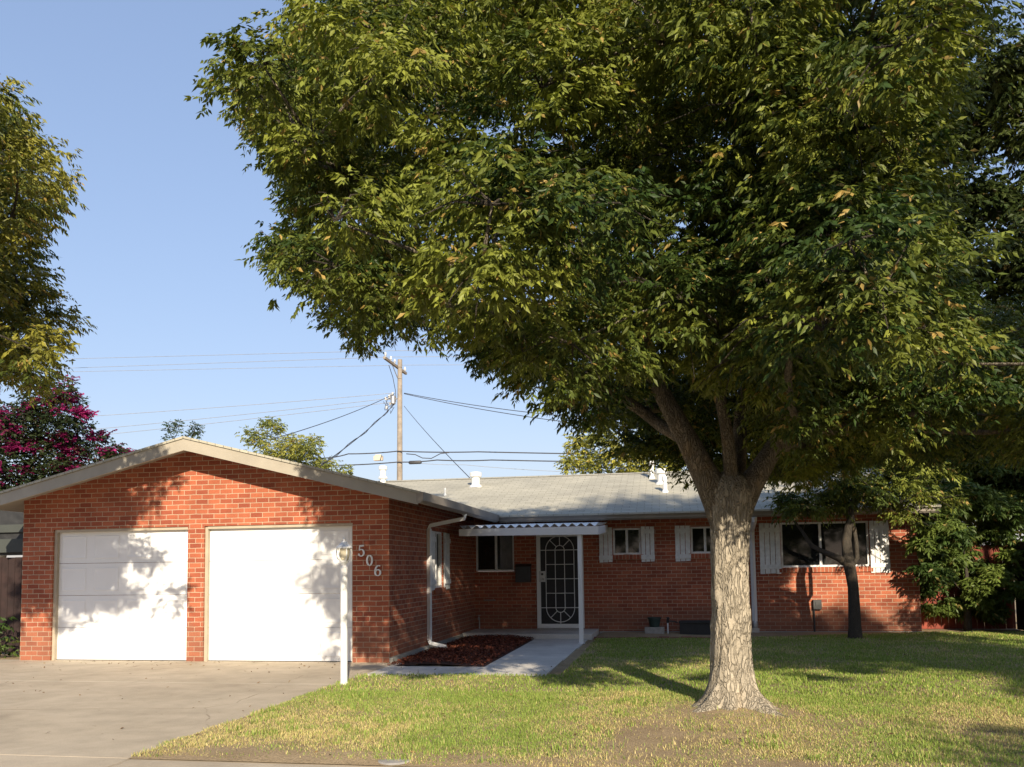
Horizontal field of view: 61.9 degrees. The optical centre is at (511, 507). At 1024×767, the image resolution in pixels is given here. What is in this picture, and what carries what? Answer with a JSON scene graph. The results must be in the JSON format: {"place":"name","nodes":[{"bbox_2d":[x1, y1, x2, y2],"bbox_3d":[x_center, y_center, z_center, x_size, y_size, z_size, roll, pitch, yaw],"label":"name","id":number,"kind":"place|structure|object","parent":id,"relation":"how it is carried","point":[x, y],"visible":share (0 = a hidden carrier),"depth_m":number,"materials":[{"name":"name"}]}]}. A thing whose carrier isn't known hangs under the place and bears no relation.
{"place":"outdoors","nodes":[
{"label":"outdoors","id":0,"kind":"place"},
{"bbox_2d":[0,659,397,757],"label":"driveway","id":1,"kind":"structure","parent":0,"point":[148,712],"depth_m":9.60,"materials":[{"name":"concrete"}]},
{"bbox_2d":[13,639,1009,766],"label":"fallen leaves","id":2,"kind":"object","parent":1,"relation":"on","point":[578,704],"visible":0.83,"depth_m":8.79,"materials":[{"name":"brown plant"}]},
{"bbox_2d":[0,755,406,766],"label":"sidewalk","id":3,"kind":"structure","parent":0,"point":[29,761],"depth_m":6.29,"materials":[{"name":"concrete"}]},
{"bbox_2d":[0,76,97,408],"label":"street tree","id":4,"kind":"object","parent":3,"relation":"on","point":[20,315],"visible":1,"depth_m":9.45,"materials":[{"name":"green plant"}]},
{"bbox_2d":[365,639,587,675],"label":"garden path","id":5,"kind":"structure","parent":0,"point":[536,656],"depth_m":12.46,"materials":[{"name":"concrete"}]},
{"bbox_2d":[0,0,1023,559],"label":"sky","id":6,"kind":"structure","parent":0,"point":[153,264],"materials":[{"name":"blue"}]},
{"bbox_2d":[0,619,1023,766],"bbox_3d":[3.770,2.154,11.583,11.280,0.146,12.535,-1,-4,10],"label":"lawn","id":7,"kind":"structure","parent":0,"point":[276,755],"depth_m":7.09,"materials":[{"name":"green plant"}]},
{"bbox_2d":[0,617,19,657],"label":"garden plant","id":8,"kind":"object","parent":7,"relation":"on","point":[2,648],"visible":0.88,"depth_m":14.62,"materials":[{"name":"green plant"}]},
{"bbox_2d":[0,510,23,652],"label":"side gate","id":9,"kind":"structure","parent":7,"relation":"on","point":[11,532],"depth_m":15.24,"materials":[{"name":"brown wood"}]},
{"bbox_2d":[0,372,135,557],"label":"crepe myrtle","id":10,"kind":"object","parent":7,"relation":"on","point":[17,442],"visible":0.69,"depth_m":20.75,"materials":[{"name":"pink plant"}]},
{"bbox_2d":[336,536,351,684],"bbox_3d":[-2.064,1.266,10.485,0.204,1.855,0.204,-1,-4,10],"label":"lamp post","id":11,"kind":"object","parent":7,"relation":"on","point":[343,547],"visible":0.96,"depth_m":10.45,"materials":[{"name":"white metal"}]},
{"bbox_2d":[376,759,410,766],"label":"utility cover","id":12,"kind":"object","parent":7,"relation":"on","point":[391,762],"visible":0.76,"depth_m":6.14,"materials":[{"name":"beige concrete"}]},
{"bbox_2d":[388,634,533,666],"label":"bark mulch","id":13,"kind":"object","parent":7,"relation":"on","point":[454,646],"visible":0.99,"depth_m":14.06,"materials":[{"name":"brown wood"}]},
{"bbox_2d":[0,436,940,662],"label":"brick house","id":14,"kind":"structure","parent":7,"relation":"on","point":[184,548],"depth_m":14.00,"materials":[{"name":"brick"}]},
{"bbox_2d":[52,527,187,660],"bbox_3d":[-6.326,1.407,13.828,2.413,2.132,0.130,-1,-4,10],"label":"garage door","id":15,"kind":"structure","parent":14,"relation":"in","point":[117,592],"depth_m":13.84,"materials":[{"name":"white metal"}]},
{"bbox_2d":[204,523,352,661],"bbox_3d":[-3.641,1.337,13.345,2.475,2.132,0.130,-1,-4,10],"label":"garage door","id":16,"kind":"structure","parent":14,"relation":"in","point":[257,618],"depth_m":13.37,"materials":[{"name":"white metal"}]},
{"bbox_2d":[433,531,445,593],"bbox_3d":[-1.398,1.018,15.802,0.155,1.142,0.750,-1,-4,10],"label":"window","id":17,"kind":"structure","parent":14,"relation":"in","point":[438,544],"depth_m":16.06,"materials":[{"name":"white paint"}]},
{"bbox_2d":[476,536,513,570],"bbox_3d":[-0.363,0.990,18.733,0.849,0.814,0.090,-1,-4,10],"label":"window","id":18,"kind":"structure","parent":14,"relation":"in","point":[493,553],"depth_m":18.73,"materials":[{"name":"black glass"}]},
{"bbox_2d":[536,535,584,628],"bbox_3d":[1.027,1.570,18.302,1.014,2.054,0.146,-1,-4,10],"label":"security door","id":19,"kind":"structure","parent":14,"relation":"in","point":[556,555],"depth_m":18.36,"materials":[{"name":"white paint"}]},
{"bbox_2d":[613,528,642,559],"bbox_3d":[2.451,0.776,18.204,0.690,0.667,0.155,-1,-4,10],"label":"window","id":20,"kind":"structure","parent":14,"relation":"in","point":[625,540],"depth_m":18.22,"materials":[{"name":"glass"}]},
{"bbox_2d":[689,526,710,558],"bbox_3d":[4.054,0.734,17.915,0.690,0.667,0.155,-1,-4,10],"label":"window","id":21,"kind":"structure","parent":14,"relation":"in","point":[700,536],"depth_m":17.96,"materials":[{"name":"glass"}]},
{"bbox_2d":[779,521,872,572],"bbox_3d":[6.400,0.808,17.484,1.825,1.027,0.155,-1,-4,10],"label":"window","id":22,"kind":"structure","parent":14,"relation":"in","point":[796,554],"depth_m":17.52,"materials":[{"name":"black glass"}]},
{"bbox_2d":[184,0,1023,717],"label":"shade tree","id":23,"kind":"object","parent":7,"relation":"on","point":[810,310],"visible":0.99,"depth_m":5.58,"materials":[{"name":"green plant"}]},
{"bbox_2d":[645,627,664,633],"bbox_3d":[2.939,2.544,17.582,0.400,0.160,0.200,-1,-4,10],"label":"concrete block","id":24,"kind":"object","parent":7,"relation":"on","point":[654,630],"depth_m":17.48,"materials":[{"name":"grey concrete"}]},
{"bbox_2d":[647,617,660,626],"bbox_3d":[2.937,2.361,17.595,0.280,0.195,0.276,-1,-4,10],"label":"plant pot","id":25,"kind":"object","parent":24,"relation":"on","point":[654,621],"visible":1,"depth_m":17.50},
{"bbox_2d":[666,617,677,632],"bbox_3d":[3.287,2.445,17.523,0.241,0.390,0.082,-1,-4,10],"label":"standpipe","id":26,"kind":"object","parent":7,"relation":"on","point":[667,620],"visible":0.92,"depth_m":17.52,"materials":[{"name":"grey metal"}]},
{"bbox_2d":[679,620,710,634],"bbox_3d":[3.783,2.447,17.374,0.760,0.300,0.400,-1,-4,10],"label":"planter box","id":27,"kind":"object","parent":7,"relation":"on","point":[696,627],"visible":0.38,"depth_m":17.21,"materials":[{"name":"black plastic"}]},
{"bbox_2d":[750,451,971,638],"bbox_3d":[6.203,0.259,15.803,4.226,4.467,2.457,-1,-4,10],"label":"ornamental tree","id":28,"kind":"object","parent":7,"relation":"on","point":[882,495],"visible":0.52,"depth_m":15.63,"materials":[{"name":"green plant"}]},
{"bbox_2d":[901,407,1023,630],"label":"shrub","id":29,"kind":"object","parent":7,"relation":"on","point":[995,499],"visible":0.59,"depth_m":17.17,"materials":[{"name":"green plant"}]},
{"bbox_2d":[919,545,1015,628],"bbox_3d":[9.482,1.720,18.140,2.140,1.900,0.124,-1,-4,10],"label":"wooden fence","id":30,"kind":"object","parent":7,"relation":"on","point":[986,551],"visible":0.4,"depth_m":18.04,"materials":[{"name":"red wood"}]},
{"bbox_2d":[1013,540,1023,629],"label":"wooden fence","id":31,"kind":"object","parent":7,"relation":"on","point":[1020,613],"visible":0.57,"depth_m":17.56,"materials":[{"name":"red wood"}]},
{"bbox_2d":[462,629,598,639],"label":"porch slab","id":32,"kind":"structure","parent":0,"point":[590,634],"depth_m":17.24,"materials":[{"name":"concrete"}]},
{"bbox_2d":[322,593,1016,626],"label":"ground","id":33,"kind":"structure","parent":0,"point":[933,601],"depth_m":27.12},
{"bbox_2d":[159,419,186,440],"bbox_3d":[-14.168,0.261,35.600,1.395,7.944,1.096,-1,-4,10],"label":"garden tree","id":34,"kind":"object","parent":33,"relation":"on","point":[174,424],"visible":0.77,"depth_m":35.73,"materials":[{"name":"green plant"}]},
{"bbox_2d":[181,421,204,438],"bbox_3d":[-13.142,0.320,35.338,0.951,7.762,1.045,-1,-4,10],"label":"garden tree","id":35,"kind":"object","parent":33,"relation":"on","point":[194,433],"visible":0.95,"depth_m":35.48,"materials":[{"name":"green plant"}]},
{"bbox_2d":[234,416,354,474],"bbox_3d":[-8.875,0.097,34.949,4.887,8.050,3.267,-3,-5,33],"label":"garden tree","id":36,"kind":"object","parent":33,"relation":"on","point":[303,453],"visible":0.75,"depth_m":34.64,"materials":[{"name":"green plant"}]},
{"bbox_2d":[383,352,406,479],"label":"utility pole","id":37,"kind":"object","parent":33,"relation":"on","point":[392,398],"visible":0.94,"depth_m":46.61,"materials":[{"name":"brown wood"}]},
{"bbox_2d":[24,399,381,435],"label":"power line","id":38,"kind":"object","parent":37,"relation":"attached to","point":[241,414],"visible":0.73,"depth_m":48.91,"materials":[{"name":"black rubber"}]},
{"bbox_2d":[56,393,391,418],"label":"power line","id":39,"kind":"object","parent":37,"relation":"attached to","point":[244,405],"visible":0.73,"depth_m":48.79,"materials":[{"name":"black rubber"}]},
{"bbox_2d":[74,365,391,371],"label":"power line","id":40,"kind":"object","parent":37,"relation":"attached to","point":[233,368],"visible":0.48,"depth_m":51.38,"materials":[{"name":"black rubber"}]},
{"bbox_2d":[84,402,388,436],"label":"power line","id":41,"kind":"object","parent":37,"relation":"attached to","point":[253,418],"visible":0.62,"depth_m":48.78,"materials":[{"name":"black rubber"}]},
{"bbox_2d":[53,356,458,368],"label":"power line","id":42,"kind":"object","parent":37,"relation":"attached to","point":[264,361],"visible":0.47,"depth_m":48.06,"materials":[{"name":"black rubber"}]},
{"bbox_2d":[75,350,461,358],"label":"power line","id":43,"kind":"object","parent":37,"relation":"attached to","point":[270,353],"visible":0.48,"depth_m":47.09,"materials":[{"name":"black rubber"}]},
{"bbox_2d":[273,393,394,438],"bbox_3d":[-7.832,-4.447,39.890,0.033,4.592,14.014,-2,-4,12],"label":"power line","id":44,"kind":"object","parent":37,"relation":"attached to","point":[332,419],"visible":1,"depth_m":38.30,"materials":[{"name":"black rubber"}]},
{"bbox_2d":[320,404,394,465],"bbox_3d":[-6.619,-3.606,38.595,0.123,5.426,16.207,-1,-4,1],"label":"power line","id":45,"kind":"object","parent":37,"relation":"attached to","point":[339,452],"visible":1,"depth_m":36.07,"materials":[{"name":"black rubber"}]},
{"bbox_2d":[404,406,469,477],"bbox_3d":[-3.456,-3.095,35.945,0.025,6.544,21.748,0,-4,-13],"label":"power line","id":46,"kind":"object","parent":37,"relation":"attached to","point":[437,444],"visible":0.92,"depth_m":33.34,"materials":[{"name":"black rubber"}]},
{"bbox_2d":[404,393,559,421],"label":"power line","id":47,"kind":"object","parent":37,"relation":"attached to","point":[478,408],"visible":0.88,"depth_m":42.93,"materials":[{"name":"black rubber"}]},
{"bbox_2d":[405,393,577,417],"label":"power line","id":48,"kind":"object","parent":37,"relation":"attached to","point":[474,405],"visible":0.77,"depth_m":43.34,"materials":[{"name":"black rubber"}]},
{"bbox_2d":[334,459,656,465],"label":"telephone cable","id":49,"kind":"object","parent":37,"relation":"attached to","point":[462,460],"visible":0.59,"depth_m":45.69,"materials":[{"name":"black rubber"}]},
{"bbox_2d":[408,460,421,463],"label":"splice case","id":50,"kind":"object","parent":49,"relation":"attached to","point":[415,462],"visible":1,"depth_m":46.12,"materials":[{"name":"black plastic"}]},
{"bbox_2d":[421,463,563,471],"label":"power line","id":51,"kind":"object","parent":50,"relation":"attached to","point":[495,467],"visible":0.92,"depth_m":45.37,"materials":[{"name":"black rubber"}]},
{"bbox_2d":[305,451,748,460],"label":"telephone cable","id":52,"kind":"object","parent":37,"relation":"attached to","point":[451,452],"visible":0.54,"depth_m":45.82,"materials":[{"name":"black rubber"}]},
{"bbox_2d":[374,454,382,460],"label":"junction box","id":53,"kind":"object","parent":52,"relation":"hanging from","point":[378,457],"visible":1,"depth_m":46.51,"materials":[{"name":"paint"}]},
{"bbox_2d":[406,452,448,458],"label":"cable loop","id":54,"kind":"object","parent":52,"relation":"hanging from","point":[427,458],"visible":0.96,"depth_m":46.02,"materials":[{"name":"black rubber"}]},
{"bbox_2d":[553,429,684,554],"bbox_3d":[4.696,0.279,32.165,6.243,6.929,2.966,-1,-4,10],"label":"garden tree","id":55,"kind":"object","parent":33,"relation":"on","point":[588,465],"visible":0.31,"depth_m":32.34,"materials":[{"name":"green plant"}]},
{"bbox_2d":[874,4,1023,539],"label":"garden tree","id":56,"kind":"object","parent":33,"relation":"on","point":[1001,203],"visible":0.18,"depth_m":21.02,"materials":[{"name":"green plant"}]}
]}

